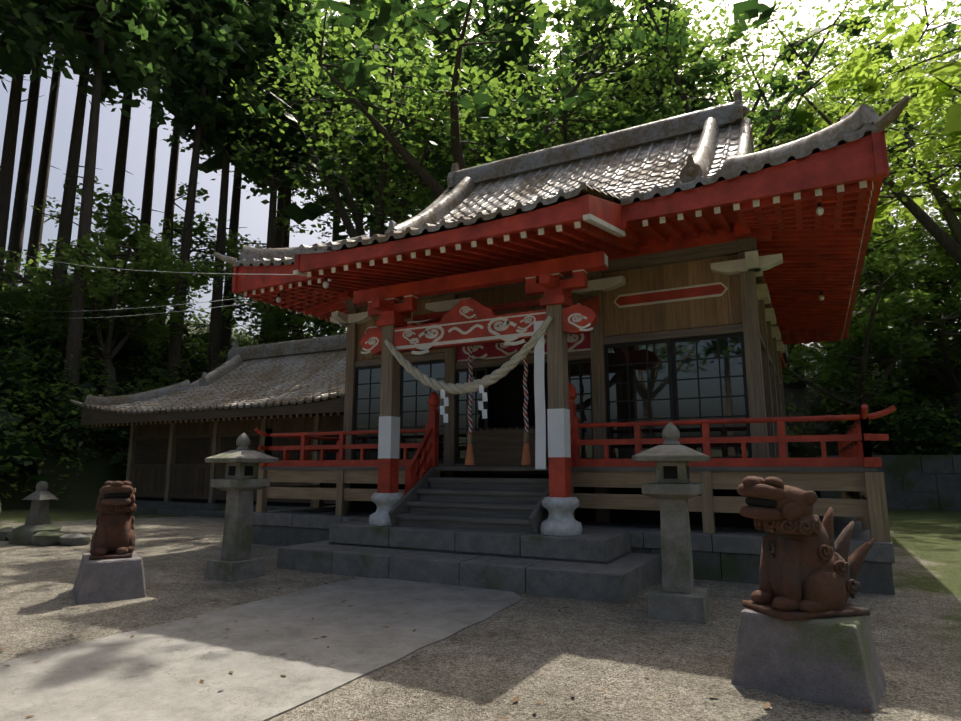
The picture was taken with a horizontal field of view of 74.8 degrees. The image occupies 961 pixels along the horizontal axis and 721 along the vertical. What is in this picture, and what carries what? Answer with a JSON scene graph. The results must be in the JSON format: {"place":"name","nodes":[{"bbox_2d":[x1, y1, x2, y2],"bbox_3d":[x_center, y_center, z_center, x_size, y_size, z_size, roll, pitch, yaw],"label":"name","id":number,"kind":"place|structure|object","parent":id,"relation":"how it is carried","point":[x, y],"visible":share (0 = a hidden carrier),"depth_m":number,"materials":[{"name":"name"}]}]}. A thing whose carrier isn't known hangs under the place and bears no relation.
{"place":"outdoors","nodes":[
{"label":"outdoors","id":0,"kind":"place"},
{"bbox_2d":[0,578,519,720],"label":"path","id":1,"kind":"structure","parent":0,"point":[156,673],"depth_m":4.61,"materials":[{"name":"concrete"}]},
{"bbox_2d":[0,290,960,720],"bbox_3d":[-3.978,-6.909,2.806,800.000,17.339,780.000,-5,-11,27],"label":"ground","id":2,"kind":"structure","parent":0,"point":[550,656],"depth_m":5.42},
{"bbox_2d":[0,481,90,545],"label":"stone group","id":3,"kind":"object","parent":2,"relation":"on","point":[37,528],"visible":0.9,"depth_m":11.34},
{"bbox_2d":[73,551,145,603],"bbox_3d":[-4.126,2.408,6.998,1.167,0.450,1.027,-5,-11,27],"label":"statue pedestal","id":4,"kind":"object","parent":2,"relation":"on","point":[102,580],"visible":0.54,"depth_m":6.64,"materials":[{"name":"grey stone"}]},
{"bbox_2d":[89,481,136,559],"bbox_3d":[-4.186,1.784,7.149,0.845,0.831,0.678,-5,-11,27],"label":"guardian lion statue","id":5,"kind":"object","parent":4,"relation":"on","point":[113,537],"visible":0.96,"depth_m":6.91,"materials":[{"name":"stone"}]},
{"bbox_2d":[104,493,129,498],"bbox_3d":[-4.029,1.503,6.958,0.236,0.098,0.252,-5,-11,27],"label":"statue mouth","id":6,"kind":"object","parent":5,"relation":"attached to","point":[117,495],"visible":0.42,"depth_m":6.88},
{"bbox_2d":[70,334,346,413],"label":"hall roof tiles","id":7,"kind":"object","parent":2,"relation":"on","point":[309,370],"visible":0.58,"depth_m":20.45,"materials":[{"name":"grey tile"}]},
{"bbox_2d":[80,397,344,427],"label":"hall roof eaves","id":8,"kind":"object","parent":7,"relation":"attached to","point":[90,417],"visible":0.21,"depth_m":17.65,"materials":[{"name":"brown wood"}]},
{"bbox_2d":[87,412,339,426],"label":"rafter ends","id":9,"kind":"object","parent":7,"relation":"attached to","point":[290,416],"visible":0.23,"depth_m":17.71,"materials":[{"name":"brown wood"}]},
{"bbox_2d":[131,500,310,517],"bbox_3d":[-5.866,4.742,20.466,10.700,0.400,7.050,-5,-11,27],"label":"stone foundation","id":10,"kind":"object","parent":2,"relation":"on","point":[185,508],"visible":0.14,"depth_m":18.26,"materials":[{"name":"grey stone"}]},
{"bbox_2d":[126,416,320,506],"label":"side building posts","id":11,"kind":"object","parent":10,"relation":"on","point":[213,453],"depth_m":18.97,"materials":[{"name":"brown wood"}]},
{"bbox_2d":[131,402,342,503],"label":"hall rails","id":12,"kind":"object","parent":11,"relation":"attached to","point":[164,438],"visible":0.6,"depth_m":19.25,"materials":[{"name":"brown wood"}]},
{"bbox_2d":[131,415,343,495],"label":"wall boards","id":13,"kind":"object","parent":11,"relation":"attached to","point":[190,480],"visible":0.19,"depth_m":19.15,"materials":[{"name":"brown wood"}]},
{"bbox_2d":[135,435,338,506],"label":"dark hall","id":14,"kind":"structure","parent":2,"relation":"on","point":[330,456],"depth_m":18.26,"materials":[{"name":"black wood"}]},
{"bbox_2d":[205,433,278,581],"bbox_3d":[-3.115,1.873,8.117,0.699,1.874,0.699,-5,-11,27],"label":"lantern","id":15,"kind":"object","parent":2,"relation":"on","point":[236,561],"visible":1,"depth_m":7.98,"materials":[{"name":"stone"}]},
{"bbox_2d":[228,466,252,475],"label":"lantern openings","id":16,"kind":"object","parent":15,"relation":"attached to","point":[247,471],"visible":0.73,"depth_m":8.08,"materials":[{"name":"black"}]},
{"bbox_2d":[0,0,960,492],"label":"foliage","id":17,"kind":"object","parent":2,"relation":"on","point":[14,58],"visible":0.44,"depth_m":27.58,"materials":[{"name":"green plant"}]},
{"bbox_2d":[0,174,960,510],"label":"foliage shrubs","id":18,"kind":"object","parent":2,"relation":"on","point":[160,258],"visible":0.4,"depth_m":24.98,"materials":[{"name":"green plant"}]},
{"bbox_2d":[0,0,960,454],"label":"tree trunks","id":19,"kind":"object","parent":2,"relation":"on","point":[948,376],"visible":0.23,"depth_m":27.84,"materials":[{"name":"brown plant"}]},
{"bbox_2d":[0,0,718,224],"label":"tree foliage","id":20,"kind":"object","parent":19,"relation":"attached to","point":[159,58],"visible":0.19,"depth_m":32.19,"materials":[{"name":"green plant"}]},
{"bbox_2d":[219,0,960,336],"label":"tree foliage","id":21,"kind":"object","parent":19,"relation":"attached to","point":[411,106],"visible":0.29,"depth_m":27.60,"materials":[{"name":"green plant"}]},
{"bbox_2d":[752,0,960,266],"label":"tree foliage","id":22,"kind":"object","parent":19,"relation":"attached to","point":[859,68],"visible":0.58,"depth_m":22.62,"materials":[{"name":"green plant"}]},
{"bbox_2d":[0,535,960,720],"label":"leaf litter","id":23,"kind":"object","parent":2,"relation":"on","point":[766,705],"visible":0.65,"depth_m":4.75,"materials":[{"name":"brown plant"}]},
{"bbox_2d":[252,525,894,594],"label":"platform","id":24,"kind":"structure","parent":2,"relation":"on","point":[876,577],"depth_m":7.74,"materials":[{"name":"stone"}]},
{"bbox_2d":[267,511,753,579],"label":"platform joints","id":25,"kind":"object","parent":24,"relation":"on","point":[557,559],"visible":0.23,"depth_m":7.77,"materials":[{"name":"black"}]},
{"bbox_2d":[252,505,894,603],"bbox_3d":[1.953,3.277,12.490,9.912,0.652,11.259,-5,-11,27],"label":"platform coping","id":26,"kind":"object","parent":24,"relation":"on","point":[623,580],"visible":0.62,"depth_m":7.76,"materials":[{"name":"stone"}]},
{"bbox_2d":[388,467,548,533],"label":"stairs","id":27,"kind":"structure","parent":26,"relation":"on","point":[430,499],"depth_m":8.82,"materials":[{"name":"grey stone"}]},
{"bbox_2d":[368,492,582,535],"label":"pillar bases","id":28,"kind":"object","parent":26,"relation":"on","point":[560,520],"visible":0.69,"depth_m":7.86,"materials":[{"name":"grey stone"}]},
{"bbox_2d":[353,251,607,497],"bbox_3d":[0.148,0.400,9.506,4.110,3.140,2.218,-5,-11,27],"label":"kohai","id":29,"kind":"object","parent":26,"relation":"on","point":[555,289],"depth_m":8.95,"materials":[{"name":"red wood"}]},
{"bbox_2d":[384,316,552,393],"bbox_3d":[-0.248,-0.011,8.813,2.716,0.975,0.164,-5,-11,27],"label":"shimenawa rope","id":30,"kind":"object","parent":29,"relation":"attached to","point":[502,371],"visible":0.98,"depth_m":8.62,"materials":[{"name":"fabric"}]},
{"bbox_2d":[380,304,568,416],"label":"porch pillars","id":31,"kind":"structure","parent":29,"relation":"attached to","point":[557,368],"depth_m":8.31,"materials":[{"name":"brown wood"}]},
{"bbox_2d":[378,385,570,458],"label":"paper streamers","id":32,"kind":"object","parent":29,"relation":"attached to","point":[559,442],"visible":0.9,"depth_m":8.49,"materials":[{"name":"white paper"}]},
{"bbox_2d":[467,340,528,433],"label":"bell ropes","id":33,"kind":"object","parent":29,"relation":"attached to","point":[525,415],"visible":0.85,"depth_m":9.22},
{"bbox_2d":[467,432,528,443],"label":"bell rope grips","id":34,"kind":"object","parent":33,"relation":"attached to","point":[525,438],"visible":0.9,"depth_m":9.01,"materials":[{"name":"brown wood"}]},
{"bbox_2d":[465,443,531,464],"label":"rope tassels","id":35,"kind":"object","parent":34,"relation":"hanging from","point":[526,458],"visible":1,"depth_m":8.97,"materials":[{"name":"fabric"}]},
{"bbox_2d":[534,321,545,468],"bbox_3d":[0.776,0.434,8.229,0.142,1.950,0.028,-4,-10,23],"label":"banner","id":36,"kind":"object","parent":29,"relation":"attached to","point":[540,431],"visible":0.94,"depth_m":8.21,"materials":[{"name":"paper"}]},
{"bbox_2d":[352,474,754,527],"bbox_3d":[0.686,2.210,10.234,7.240,0.710,0.020,-5,-11,27],"label":"dark veranda","id":37,"kind":"object","parent":26,"relation":"on","point":[735,520],"visible":0.07,"depth_m":9.44,"materials":[{"name":"black wood"}]},
{"bbox_2d":[343,250,788,522],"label":"wall posts","id":38,"kind":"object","parent":26,"relation":"on","point":[771,400],"depth_m":10.00,"materials":[{"name":"brown wood"}]},
{"bbox_2d":[357,254,759,360],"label":"hall planks","id":39,"kind":"object","parent":38,"relation":"attached to","point":[693,313],"visible":0.04,"depth_m":9.70,"materials":[{"name":"brown wood"}]},
{"bbox_2d":[352,333,768,463],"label":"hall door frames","id":40,"kind":"structure","parent":38,"relation":"attached to","point":[673,380],"depth_m":9.68,"materials":[{"name":"brown wood"}]},
{"bbox_2d":[355,337,748,458],"bbox_3d":[2.327,1.277,13.544,7.266,1.705,7.078,-5,-11,27],"label":"window glass","id":41,"kind":"object","parent":40,"relation":"in","point":[731,386],"visible":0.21,"depth_m":9.57,"materials":[{"name":"black glass"}]},
{"bbox_2d":[345,238,781,473],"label":"horizontal beams","id":42,"kind":"structure","parent":38,"relation":"on","point":[679,256],"depth_m":9.80,"materials":[{"name":"brown wood"}]},
{"bbox_2d":[346,237,781,385],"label":"bracket beams","id":43,"kind":"structure","parent":42,"relation":"on","point":[744,244],"depth_m":10.04,"materials":[{"name":"brown wood"}]},
{"bbox_2d":[338,222,789,332],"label":"wall beams","id":44,"kind":"structure","parent":38,"relation":"attached to","point":[722,235],"depth_m":9.51,"materials":[{"name":"red wood"}]},
{"bbox_2d":[256,470,890,541],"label":"veranda posts","id":45,"kind":"object","parent":26,"relation":"on","point":[875,522],"visible":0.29,"depth_m":7.99,"materials":[{"name":"brown wood"}]},
{"bbox_2d":[266,470,867,516],"bbox_3d":[2.371,2.580,13.409,9.760,0.510,9.160,-5,-11,27],"label":"veranda","id":46,"kind":"object","parent":45,"relation":"attached to","point":[830,481],"visible":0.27,"depth_m":8.50,"materials":[{"name":"brown wood"}]},
{"bbox_2d":[261,467,876,471],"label":"veranda floor","id":47,"kind":"structure","parent":45,"relation":"on","point":[782,469],"depth_m":8.53,"materials":[{"name":"brown wood"}]},
{"bbox_2d":[466,427,548,466],"bbox_3d":[0.438,1.368,9.900,1.240,0.600,0.520,-5,-11,27],"label":"offering box","id":48,"kind":"object","parent":47,"relation":"on","point":[498,447],"visible":0.79,"depth_m":9.71,"materials":[{"name":"brown wood"}]},
{"bbox_2d":[255,382,896,494],"bbox_3d":[2.219,1.998,13.216,10.292,1.985,9.750,-5,-11,27],"label":"veranda railing","id":49,"kind":"object","parent":47,"relation":"on","point":[854,444],"visible":0.77,"depth_m":8.70,"materials":[{"name":"red wood"}]},
{"bbox_2d":[632,422,710,623],"bbox_3d":[1.886,1.534,6.094,0.688,1.874,0.688,-5,-11,27],"label":"lantern","id":50,"kind":"object","parent":2,"relation":"on","point":[676,595],"visible":0.98,"depth_m":5.93,"materials":[{"name":"stone"}]},
{"bbox_2d":[663,466,689,478],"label":"lantern openings","id":51,"kind":"object","parent":50,"relation":"attached to","point":[669,472],"visible":0.54,"depth_m":6.04,"materials":[{"name":"black"}]},
{"bbox_2d":[731,608,886,712],"bbox_3d":[2.121,1.895,4.096,0.901,0.500,0.739,-5,-11,27],"label":"statue pedestal","id":52,"kind":"object","parent":2,"relation":"on","point":[835,661],"visible":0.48,"depth_m":3.87,"materials":[{"name":"grey stone"}]},
{"bbox_2d":[737,476,874,620],"bbox_3d":[2.187,1.219,4.215,0.839,0.874,0.786,-5,-11,27],"label":"guardian lion statue","id":53,"kind":"object","parent":52,"relation":"on","point":[809,568],"visible":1,"depth_m":4.05,"materials":[{"name":"stone"}]},
{"bbox_2d":[745,497,776,507],"bbox_3d":[1.904,0.954,4.198,0.258,0.103,0.263,-5,-11,27],"label":"statue mouth","id":54,"kind":"object","parent":53,"relation":"attached to","point":[759,502],"visible":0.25,"depth_m":4.11},
{"bbox_2d":[817,455,960,510],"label":"retaining wall","id":55,"kind":"structure","parent":2,"relation":"on","point":[922,482],"depth_m":20.10,"materials":[{"name":"stone"}]},
{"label":"rear walls","id":56,"kind":"object","parent":2,"relation":"on","visible":0},
{"bbox_2d":[780,353,785,368],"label":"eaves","id":57,"kind":"object","parent":56,"relation":"on","point":[782,363],"visible":0.02,"depth_m":19.96,"materials":[{"name":"red wood"}]},
{"bbox_2d":[0,0,960,346],"label":"sky","id":58,"kind":"structure","parent":0,"point":[254,214],"materials":[{"name":"white"}]},
{"bbox_2d":[456,331,590,361],"bbox_3d":[0.690,-0.279,10.661,2.500,0.460,0.060,-5,-11,27],"label":"scroll decoration","id":59,"kind":"object","parent":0,"point":[491,350],"visible":0.14,"depth_m":10.79},
{"bbox_2d":[370,278,741,459],"bbox_3d":[2.363,1.163,13.632,7.168,3.900,7.134,-5,-11,27],"label":"hall interior","id":60,"kind":"object","parent":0,"point":[505,400],"visible":0.06,"depth_m":11.25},
{"bbox_2d":[330,250,784,361],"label":"white hall trim","id":61,"kind":"structure","parent":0,"point":[755,262],"depth_m":10.03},
{"bbox_2d":[232,131,888,344],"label":"roof eaves","id":62,"kind":"object","parent":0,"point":[820,253],"visible":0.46,"depth_m":8.67,"materials":[{"name":"red wood"}]},
{"bbox_2d":[6,249,292,317],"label":"wires","id":63,"kind":"object","parent":62,"relation":"attached to","point":[170,305],"visible":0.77,"depth_m":13.99,"materials":[{"name":"grey"}]},
{"bbox_2d":[276,203,823,302],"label":"light bulbs","id":64,"kind":"object","parent":62,"relation":"attached to","point":[819,211],"visible":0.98,"depth_m":9.20,"materials":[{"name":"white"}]},
{"bbox_2d":[244,180,873,343],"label":"hall roof rafter ends","id":65,"kind":"object","parent":62,"relation":"attached to","point":[601,224],"visible":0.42,"depth_m":7.98,"materials":[{"name":"white paint"}]},
{"bbox_2d":[214,90,910,315],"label":"hall roof tiles","id":66,"kind":"object","parent":62,"relation":"on","point":[675,154],"visible":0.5,"depth_m":12.69,"materials":[{"name":"grey tile"}]},
{"bbox_2d":[782,344,787,363],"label":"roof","id":67,"kind":"structure","parent":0,"point":[785,355],"depth_m":20.91,"materials":[{"name":"tile"}]}
]}

